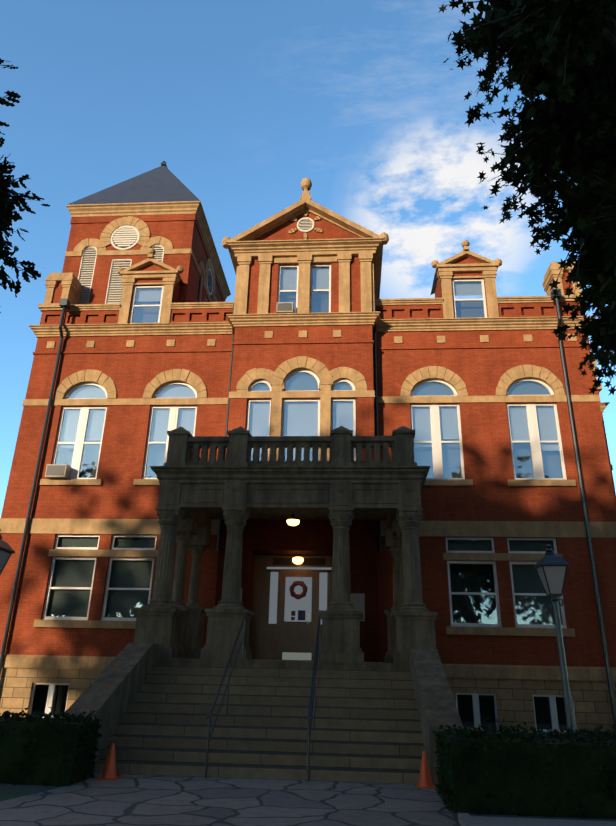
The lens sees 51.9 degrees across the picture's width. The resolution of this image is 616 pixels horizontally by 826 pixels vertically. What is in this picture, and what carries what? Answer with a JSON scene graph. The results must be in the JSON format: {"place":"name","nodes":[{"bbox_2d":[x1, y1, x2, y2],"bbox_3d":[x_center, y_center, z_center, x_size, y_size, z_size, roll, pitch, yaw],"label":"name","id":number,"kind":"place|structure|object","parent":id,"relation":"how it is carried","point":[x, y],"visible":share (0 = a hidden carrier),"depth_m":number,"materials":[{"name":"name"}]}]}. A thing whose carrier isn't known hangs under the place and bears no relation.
{"place":"outdoors","nodes":[
{"label":"outdoors","id":0,"kind":"place"},
{"bbox_2d":[0,713,551,825],"bbox_3d":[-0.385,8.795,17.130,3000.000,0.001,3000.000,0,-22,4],"label":"lawn","id":1,"kind":"structure","parent":0,"point":[5,796],"depth_m":8.97,"materials":[{"name":"green plant"}]},
{"bbox_2d":[0,58,49,312],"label":"oak tree","id":2,"kind":"object","parent":1,"relation":"on","point":[8,200],"visible":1,"depth_m":8.00,"materials":[{"name":"green plant"}]},
{"bbox_2d":[0,773,458,825],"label":"stone pavement","id":3,"kind":"structure","parent":1,"relation":"on","point":[139,800],"depth_m":8.62,"materials":[{"name":"grey stone"}]},
{"bbox_2d":[97,743,120,780],"bbox_3d":[-3.254,5.751,10.459,0.300,0.520,0.300,0,-22,4],"label":"traffic cone","id":4,"kind":"object","parent":3,"relation":"on","point":[109,772],"visible":0.98,"depth_m":10.37,"materials":[{"name":"orange plastic"}]},
{"bbox_2d":[63,426,462,785],"bbox_3d":[-0.565,3.762,14.995,7.140,7.720,6.750,0,-22,4],"label":"entrance porch","id":5,"kind":"object","parent":3,"relation":"on","point":[148,695],"visible":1,"depth_m":14.32,"materials":[{"name":"beige stone"}]},
{"bbox_2d":[204,615,320,781],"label":"stair handrails","id":6,"kind":"object","parent":5,"relation":"on","point":[312,703],"visible":0.9,"depth_m":12.19,"materials":[{"name":"black metal"}]},
{"bbox_2d":[416,751,435,788],"bbox_3d":[1.911,5.813,10.333,0.300,0.520,0.300,0,-22,4],"label":"traffic cone","id":7,"kind":"object","parent":3,"relation":"on","point":[425,780],"visible":0.98,"depth_m":10.24,"materials":[{"name":"orange plastic"}]},
{"bbox_2d":[0,161,615,735],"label":"courthouse walls","id":8,"kind":"structure","parent":1,"relation":"on","point":[488,469],"depth_m":19.95,"materials":[{"name":"red brick"}]},
{"bbox_2d":[240,514,364,660],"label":"entrance door","id":9,"kind":"structure","parent":8,"relation":"attached to","point":[291,596],"depth_m":18.76,"materials":[{"name":"brown wood"}]},
{"bbox_2d":[29,217,576,732],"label":"windows","id":10,"kind":"structure","parent":8,"relation":"in","point":[473,593],"depth_m":20.16,"materials":[{"name":"white glass"}]},
{"bbox_2d":[0,178,615,734],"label":"stone trim","id":11,"kind":"structure","parent":8,"relation":"attached to","point":[328,238],"depth_m":21.43,"materials":[{"name":"beige stone"}]},
{"bbox_2d":[0,289,615,731],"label":"drainpipes","id":12,"kind":"object","parent":8,"relation":"attached to","point":[64,303],"visible":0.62,"depth_m":19.75,"materials":[{"name":"black metal"}]},
{"bbox_2d":[438,0,615,395],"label":"maple tree","id":13,"kind":"object","parent":1,"relation":"on","point":[560,55],"visible":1,"depth_m":6.76,"materials":[{"name":"green plant"}]},
{"bbox_2d":[458,813,615,825],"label":"curb","id":14,"kind":"structure","parent":1,"relation":"on","point":[465,819],"depth_m":7.67,"materials":[{"name":"grey concrete"}]},
{"bbox_2d":[0,784,615,820],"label":"plant bed soil","id":15,"kind":"structure","parent":0,"point":[21,789],"depth_m":9.10,"materials":[{"name":"brown soil"}]},
{"bbox_2d":[0,529,14,574],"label":"lamp post","id":16,"kind":"object","parent":15,"relation":"on","point":[7,551],"visible":1,"depth_m":11.22,"materials":[{"name":"grey metal"}]},
{"bbox_2d":[0,705,102,786],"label":"hedge","id":17,"kind":"object","parent":15,"relation":"on","point":[48,749],"visible":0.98,"depth_m":9.93,"materials":[{"name":"green plant"}]},
{"bbox_2d":[432,717,615,818],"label":"hedge","id":18,"kind":"object","parent":15,"relation":"on","point":[506,771],"visible":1,"depth_m":8.54,"materials":[{"name":"green plant"}]},
{"bbox_2d":[533,544,574,734],"bbox_3d":[4.436,4.284,11.043,0.509,3.990,0.509,0,-22,4],"label":"lamp post","id":19,"kind":"object","parent":15,"relation":"on","point":[550,567],"visible":0.67,"depth_m":11.37,"materials":[{"name":"grey metal"}]},
{"bbox_2d":[0,0,615,517],"label":"sky","id":20,"kind":"structure","parent":0,"point":[244,102],"materials":[{"name":"blue"}]}
]}

